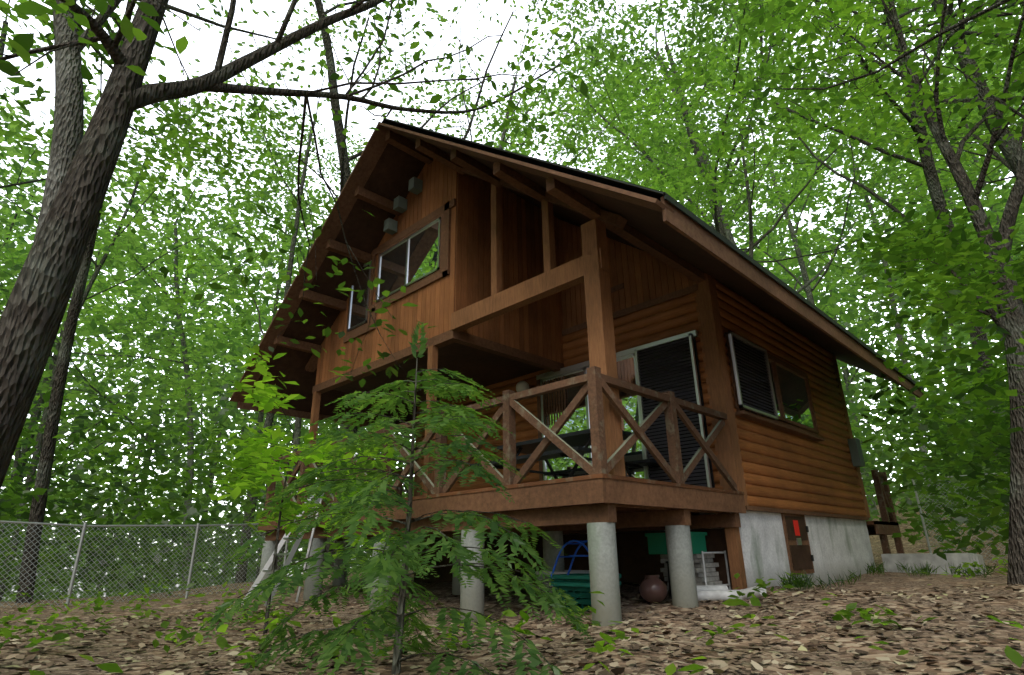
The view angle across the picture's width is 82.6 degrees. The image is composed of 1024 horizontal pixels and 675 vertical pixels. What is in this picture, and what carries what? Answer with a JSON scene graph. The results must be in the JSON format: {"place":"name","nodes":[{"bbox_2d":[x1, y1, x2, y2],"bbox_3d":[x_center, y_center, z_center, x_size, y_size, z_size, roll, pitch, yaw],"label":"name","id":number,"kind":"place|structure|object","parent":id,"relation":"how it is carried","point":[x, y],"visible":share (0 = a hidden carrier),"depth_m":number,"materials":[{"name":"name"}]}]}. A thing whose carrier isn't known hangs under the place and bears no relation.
{"place":"outdoors","nodes":[
{"label":"outdoors","id":0,"kind":"place"},
{"bbox_2d":[0,492,1023,674],"bbox_3d":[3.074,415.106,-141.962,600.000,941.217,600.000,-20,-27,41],"label":"ground","id":1,"kind":"structure","parent":0,"point":[890,582],"depth_m":4.50,"materials":[{"name":"brown soil"}]},
{"bbox_2d":[0,98,126,346],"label":"forest tree","id":2,"kind":"object","parent":1,"relation":"on","point":[19,211],"visible":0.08,"depth_m":26.81,"materials":[{"name":"green plant"}]},
{"bbox_2d":[0,146,144,262],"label":"forest tree","id":3,"kind":"object","parent":1,"relation":"on","point":[120,207],"visible":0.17,"depth_m":27.00,"materials":[{"name":"green plant"}]},
{"bbox_2d":[41,0,120,69],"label":"forest tree","id":4,"kind":"object","parent":1,"relation":"on","point":[91,13],"visible":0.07,"depth_m":17.40,"materials":[{"name":"green plant"}]},
{"bbox_2d":[0,0,165,109],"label":"forest tree","id":5,"kind":"object","parent":1,"relation":"on","point":[39,64],"visible":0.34,"depth_m":10.70,"materials":[{"name":"green plant"}]},
{"bbox_2d":[0,0,229,187],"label":"forest tree","id":6,"kind":"object","parent":1,"relation":"on","point":[11,133],"visible":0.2,"depth_m":18.34,"materials":[{"name":"green plant"}]},
{"bbox_2d":[0,220,234,533],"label":"forest tree","id":7,"kind":"object","parent":1,"relation":"on","point":[179,390],"visible":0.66,"depth_m":23.60,"materials":[{"name":"green plant"}]},
{"bbox_2d":[0,520,288,607],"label":"chain link fence","id":8,"kind":"object","parent":1,"relation":"on","point":[78,555],"visible":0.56,"depth_m":9.13,"materials":[{"name":"grey metal"}]},
{"bbox_2d":[0,70,292,589],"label":"forest tree","id":9,"kind":"object","parent":1,"relation":"on","point":[14,267],"visible":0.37,"depth_m":25.82,"materials":[{"name":"green plant"}]},
{"bbox_2d":[21,230,281,591],"bbox_3d":[-18.909,4.195,30.046,13.853,25.047,13.405,-6,-21,14],"label":"forest tree","id":10,"kind":"object","parent":1,"relation":"on","point":[115,306],"visible":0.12,"depth_m":31.16,"materials":[{"name":"green plant"}]},
{"bbox_2d":[0,0,333,601],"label":"forest tree","id":11,"kind":"object","parent":1,"relation":"on","point":[39,438],"visible":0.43,"depth_m":22.76,"materials":[{"name":"green plant"}]},
{"bbox_2d":[16,0,334,602],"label":"forest tree","id":12,"kind":"object","parent":1,"relation":"on","point":[43,478],"visible":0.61,"depth_m":10.05,"materials":[{"name":"green plant"}]},
{"bbox_2d":[0,0,389,242],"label":"tree","id":13,"kind":"object","parent":1,"relation":"on","point":[67,121],"visible":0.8,"depth_m":8.88,"materials":[{"name":"green plant"}]},
{"bbox_2d":[113,207,335,578],"bbox_3d":[-15.505,4.767,33.906,13.903,26.635,15.808,3,-21,-11],"label":"forest tree","id":14,"kind":"object","parent":1,"relation":"on","point":[221,339],"visible":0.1,"depth_m":31.05,"materials":[{"name":"green plant"}]},
{"bbox_2d":[88,146,398,446],"bbox_3d":[-10.182,1.769,31.623,17.838,26.897,14.181,2,-20,-7],"label":"forest tree","id":15,"kind":"object","parent":1,"relation":"on","point":[229,407],"visible":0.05,"depth_m":28.28,"materials":[{"name":"green plant"}]},
{"bbox_2d":[113,0,438,582],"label":"forest tree","id":16,"kind":"object","parent":1,"relation":"on","point":[292,242],"visible":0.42,"depth_m":24.30,"materials":[{"name":"green plant"}]},
{"bbox_2d":[225,95,338,569],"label":"forest tree","id":17,"kind":"object","parent":1,"relation":"on","point":[290,218],"visible":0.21,"depth_m":24.83,"materials":[{"name":"green plant"}]},
{"bbox_2d":[241,478,323,605],"bbox_3d":[-3.030,2.701,7.873,1.058,1.681,0.516,3,-21,-11],"label":"aluminium ladder","id":18,"kind":"object","parent":1,"relation":"on","point":[270,560],"visible":0.38,"depth_m":7.86,"materials":[{"name":"white metal"}]},
{"bbox_2d":[205,344,404,635],"bbox_3d":[-1.974,1.568,5.827,1.837,2.656,1.813,-1,-20,-1],"label":"young tree","id":19,"kind":"object","parent":1,"relation":"on","point":[251,478],"visible":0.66,"depth_m":5.62,"materials":[{"name":"green plant"}]},
{"bbox_2d":[0,0,614,489],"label":"tree","id":20,"kind":"object","parent":1,"relation":"on","point":[34,312],"visible":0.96,"depth_m":4.01,"materials":[{"name":"green plant"}]},
{"bbox_2d":[273,197,397,506],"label":"forest tree","id":21,"kind":"object","parent":1,"relation":"on","point":[328,203],"depth_m":27.16,"materials":[{"name":"green plant"}]},
{"bbox_2d":[175,321,594,674],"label":"conifer sapling","id":22,"kind":"object","parent":1,"relation":"on","point":[379,566],"visible":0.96,"depth_m":3.40,"materials":[{"name":"green plant"}]},
{"bbox_2d":[320,22,490,129],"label":"forest tree","id":23,"kind":"object","parent":1,"relation":"on","point":[454,90],"visible":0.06,"depth_m":25.51,"materials":[{"name":"green plant"}]},
{"bbox_2d":[225,0,695,572],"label":"tree","id":24,"kind":"object","parent":1,"relation":"on","point":[339,128],"visible":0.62,"depth_m":15.18,"materials":[{"name":"green plant"}]},
{"bbox_2d":[258,366,746,626],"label":"deck","id":25,"kind":"structure","parent":1,"relation":"on","point":[599,505],"depth_m":5.95,"materials":[{"name":"brown wood"}]},
{"bbox_2d":[470,429,657,485],"bbox_3d":[0.697,1.706,7.524,1.800,0.755,1.720,-20,-27,41],"label":"picnic table","id":26,"kind":"object","parent":25,"relation":"on","point":[579,442],"visible":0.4,"depth_m":7.45,"materials":[{"name":"black wood"}]},
{"bbox_2d":[0,302,1023,600],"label":"understory bush foliage","id":27,"kind":"object","parent":1,"relation":"on","point":[986,430],"visible":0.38,"depth_m":10.97,"materials":[{"name":"green plant"}]},
{"bbox_2d":[0,74,1023,601],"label":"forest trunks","id":28,"kind":"object","parent":1,"relation":"on","point":[242,418],"visible":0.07,"depth_m":26.49,"materials":[{"name":"green plant"}]},
{"bbox_2d":[0,582,1023,674],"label":"fallen leaves","id":29,"kind":"object","parent":1,"relation":"on","point":[547,647],"visible":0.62,"depth_m":3.99,"materials":[{"name":"brown plant"}]},
{"bbox_2d":[0,557,1023,674],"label":"weed foliage","id":30,"kind":"object","parent":1,"relation":"on","point":[1015,657],"visible":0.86,"depth_m":4.09,"materials":[{"name":"green plant"}]},
{"bbox_2d":[493,92,543,156],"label":"forest tree","id":31,"kind":"object","parent":1,"relation":"on","point":[524,151],"visible":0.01,"depth_m":28.38,"materials":[{"name":"green plant"}]},
{"bbox_2d":[313,0,767,240],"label":"forest tree","id":32,"kind":"object","parent":1,"relation":"on","point":[637,16],"visible":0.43,"depth_m":18.72,"materials":[{"name":"green plant"}]},
{"bbox_2d":[523,0,587,75],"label":"tree","id":33,"kind":"object","parent":1,"relation":"on","point":[527,48],"visible":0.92,"depth_m":11.87,"materials":[{"name":"green plant"}]},
{"bbox_2d":[535,570,588,600],"bbox_3d":[0.718,2.837,6.656,0.750,0.318,0.550,-20,-27,41],"label":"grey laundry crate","id":34,"kind":"object","parent":1,"relation":"on","point":[571,571],"visible":0.21,"depth_m":6.66,"materials":[{"name":"grey plastic"}]},
{"bbox_2d":[230,118,923,589],"bbox_3d":[1.284,1.372,10.484,8.807,7.788,9.140,-20,-27,41],"label":"cabin","id":35,"kind":"object","parent":1,"relation":"on","point":[514,270],"depth_m":8.57,"materials":[{"name":"brown wood"}]},
{"bbox_2d":[854,343,991,363],"bbox_3d":[22.932,-5.119,5.595,35.994,6.462,0.012,-9,-22,20],"label":"power cable","id":36,"kind":"object","parent":35,"relation":"attached to","point":[931,352],"visible":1,"depth_m":10.36,"materials":[{"name":"black plastic"}]},
{"bbox_2d":[551,581,620,610],"bbox_3d":[0.756,2.629,5.941,0.590,0.258,0.450,-20,-27,41],"label":"green shopping basket","id":37,"kind":"object","parent":1,"relation":"on","point":[581,604],"visible":0.29,"depth_m":5.80,"materials":[{"name":"teal plastic"}]},
{"bbox_2d":[549,573,621,600],"bbox_3d":[0.755,2.563,5.965,0.600,0.258,0.460,-20,-27,41],"label":"green shopping basket","id":38,"kind":"object","parent":37,"relation":"on","point":[577,578],"visible":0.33,"depth_m":5.90,"materials":[{"name":"teal plastic"}]},
{"bbox_2d":[550,540,588,577],"bbox_3d":[0.750,2.296,6.056,0.663,0.370,0.307,-10,-22,23],"label":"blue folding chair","id":39,"kind":"object","parent":38,"relation":"on","point":[581,542],"visible":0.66,"depth_m":6.05,"materials":[{"name":"blue metal"}]},
{"bbox_2d":[485,18,749,220],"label":"forest tree","id":40,"kind":"object","parent":1,"relation":"on","point":[610,151],"visible":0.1,"depth_m":21.07,"materials":[{"name":"green plant"}]},
{"bbox_2d":[639,575,667,603],"bbox_3d":[1.448,2.581,5.975,0.300,0.272,0.292,-20,-27,41],"label":"vase","id":41,"kind":"object","parent":1,"relation":"on","point":[653,589],"visible":0.99,"depth_m":5.88,"materials":[{"name":"brown ceramic"}]},
{"bbox_2d":[552,9,782,266],"bbox_3d":[5.846,-3.554,25.046,15.130,24.286,17.872,13,-24,-32],"label":"forest tree","id":42,"kind":"object","parent":1,"relation":"on","point":[723,147],"visible":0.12,"depth_m":19.07,"materials":[{"name":"green plant"}]},
{"bbox_2d":[666,561,671,598],"bbox_3d":[1.849,2.666,6.419,0.270,0.380,0.263,-20,-27,41],"label":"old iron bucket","id":43,"kind":"object","parent":1,"relation":"on","point":[670,594],"visible":0.17,"depth_m":6.40,"materials":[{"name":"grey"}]},
{"bbox_2d":[422,0,925,292],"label":"forest tree","id":44,"kind":"object","parent":1,"relation":"on","point":[729,236],"visible":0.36,"depth_m":23.67,"materials":[{"name":"green plant"}]},
{"bbox_2d":[660,554,721,592],"bbox_3d":[2.095,2.762,6.804,0.579,0.437,0.509,-20,-27,41],"label":"paver stack","id":45,"kind":"object","parent":1,"relation":"on","point":[712,576],"visible":0.42,"depth_m":6.67,"materials":[{"name":"concrete"}]},
{"bbox_2d":[645,532,706,553],"bbox_3d":[1.938,2.423,6.859,0.570,0.235,0.440,-20,-27,41],"label":"storage bin","id":46,"kind":"object","parent":45,"relation":"on","point":[657,544],"visible":0.57,"depth_m":6.78,"materials":[{"name":"green plastic"}]},
{"bbox_2d":[542,2,863,254],"bbox_3d":[8.280,-4.854,28.362,15.888,28.472,14.735,7,-21,-19],"label":"forest tree","id":47,"kind":"object","parent":1,"relation":"on","point":[732,163],"visible":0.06,"depth_m":28.78,"materials":[{"name":"green plant"}]},
{"bbox_2d":[573,37,853,297],"bbox_3d":[9.277,-2.654,30.006,18.513,24.478,14.955,-9,-22,20],"label":"forest tree","id":48,"kind":"object","parent":1,"relation":"on","point":[791,177],"visible":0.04,"depth_m":28.89,"materials":[{"name":"green plant"}]},
{"bbox_2d":[701,551,730,589],"bbox_3d":[2.325,2.675,6.624,0.024,0.470,0.571,-20,-27,41],"label":"frame","id":49,"kind":"object","parent":1,"relation":"on","point":[703,553],"visible":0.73,"depth_m":6.68,"materials":[{"name":"silver metal"}]},
{"bbox_2d":[591,59,850,265],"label":"forest tree","id":50,"kind":"object","parent":1,"relation":"on","point":[824,192],"visible":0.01,"depth_m":33.99,"materials":[{"name":"green plant"}]},
{"bbox_2d":[696,585,765,600],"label":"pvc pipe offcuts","id":51,"kind":"object","parent":1,"relation":"on","point":[713,592],"visible":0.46,"depth_m":6.08,"materials":[{"name":"white plastic"}]},
{"bbox_2d":[674,147,822,296],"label":"forest tree","id":52,"kind":"object","parent":1,"relation":"on","point":[755,220],"visible":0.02,"depth_m":36.52,"materials":[{"name":"green plant"}]},
{"bbox_2d":[548,0,985,252],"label":"tree","id":53,"kind":"object","parent":1,"relation":"on","point":[719,227],"visible":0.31,"depth_m":20.57,"materials":[{"name":"green plant"}]},
{"bbox_2d":[528,0,1021,342],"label":"forest tree","id":54,"kind":"object","parent":1,"relation":"on","point":[661,145],"visible":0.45,"depth_m":19.95,"materials":[{"name":"green plant"}]},
{"bbox_2d":[603,0,1015,304],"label":"forest tree","id":55,"kind":"object","parent":1,"relation":"on","point":[808,290],"visible":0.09,"depth_m":24.23,"materials":[{"name":"green plant"}]},
{"bbox_2d":[603,0,1023,523],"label":"tree","id":56,"kind":"object","parent":1,"relation":"on","point":[927,164],"visible":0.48,"depth_m":16.21,"materials":[{"name":"green plant"}]},
{"bbox_2d":[614,0,1023,223],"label":"forest tree","id":57,"kind":"object","parent":1,"relation":"on","point":[802,174],"visible":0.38,"depth_m":18.84,"materials":[{"name":"green plant"}]},
{"bbox_2d":[645,0,1010,162],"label":"forest tree","id":58,"kind":"object","parent":1,"relation":"on","point":[813,36],"visible":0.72,"depth_m":11.00,"materials":[{"name":"green plant"}]},
{"bbox_2d":[669,0,1019,181],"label":"forest tree","id":59,"kind":"object","parent":1,"relation":"on","point":[754,15],"visible":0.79,"depth_m":10.68,"materials":[{"name":"green plant"}]},
{"bbox_2d":[742,143,948,515],"bbox_3d":[18.112,-0.784,30.286,10.580,19.715,14.270,-20,-27,41],"label":"forest tree","id":60,"kind":"object","parent":1,"relation":"on","point":[812,265],"visible":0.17,"depth_m":28.63,"materials":[{"name":"green plant"}]},
{"bbox_2d":[715,1,1022,519],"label":"forest tree","id":61,"kind":"object","parent":1,"relation":"on","point":[900,338],"visible":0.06,"depth_m":25.26,"materials":[{"name":"green plant"}]},
{"bbox_2d":[730,0,1023,585],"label":"tree","id":62,"kind":"object","parent":1,"relation":"on","point":[998,285],"visible":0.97,"depth_m":7.64,"materials":[{"name":"green plant"}]},
{"bbox_2d":[866,470,904,553],"bbox_3d":[6.292,3.658,11.254,1.720,2.021,1.500,-20,-27,41],"label":"wooden bench","id":63,"kind":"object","parent":1,"relation":"on","point":[886,526],"depth_m":11.00,"materials":[{"name":"brown wood"}]},
{"bbox_2d":[777,558,1007,590],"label":"grass tufts","id":64,"kind":"object","parent":1,"relation":"on","point":[805,582],"visible":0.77,"depth_m":8.32,"materials":[{"name":"green plant"}]},
{"bbox_2d":[787,51,1023,367],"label":"forest tree","id":65,"kind":"object","parent":1,"relation":"on","point":[850,205],"visible":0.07,"depth_m":29.95,"materials":[{"name":"green plant"}]},
{"bbox_2d":[811,0,1023,213],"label":"tree","id":66,"kind":"object","parent":1,"relation":"on","point":[1009,154],"visible":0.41,"depth_m":14.43,"materials":[{"name":"green plant"}]},
{"bbox_2d":[832,0,1022,257],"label":"forest tree","id":67,"kind":"object","parent":1,"relation":"on","point":[885,171],"visible":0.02,"depth_m":25.00,"materials":[{"name":"green plant"}]},
{"bbox_2d":[844,0,1023,211],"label":"forest tree","id":68,"kind":"object","parent":1,"relation":"on","point":[899,135],"visible":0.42,"depth_m":13.45,"materials":[{"name":"green plant"}]},
{"bbox_2d":[881,553,986,574],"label":"concrete blocks","id":69,"kind":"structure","parent":1,"relation":"on","point":[917,559],"depth_m":9.32,"materials":[{"name":"grey concrete"}]},
{"bbox_2d":[860,27,1023,295],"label":"forest tree","id":70,"kind":"object","parent":1,"relation":"on","point":[968,225],"visible":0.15,"depth_m":20.45,"materials":[{"name":"green plant"}]},
{"bbox_2d":[877,106,1023,347],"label":"forest tree","id":71,"kind":"object","parent":1,"relation":"on","point":[988,187],"visible":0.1,"depth_m":20.45,"materials":[{"name":"green plant"}]},
{"bbox_2d":[911,472,1007,563],"bbox_3d":[10.600,3.191,10.086,0.048,2.111,6.078,15,-26,-37],"label":"chain link fence","id":72,"kind":"object","parent":1,"relation":"on","point":[923,523],"visible":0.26,"depth_m":12.07,"materials":[{"name":"grey metal"}]},
{"bbox_2d":[923,1,1023,95],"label":"forest tree","id":73,"kind":"object","parent":1,"relation":"on","point":[986,46],"visible":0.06,"depth_m":18.57,"materials":[{"name":"green plant"}]},
{"bbox_2d":[0,0,1023,598],"label":"sky","id":74,"kind":"structure","parent":0,"point":[198,50],"materials":[{"name":"white"}]}
]}

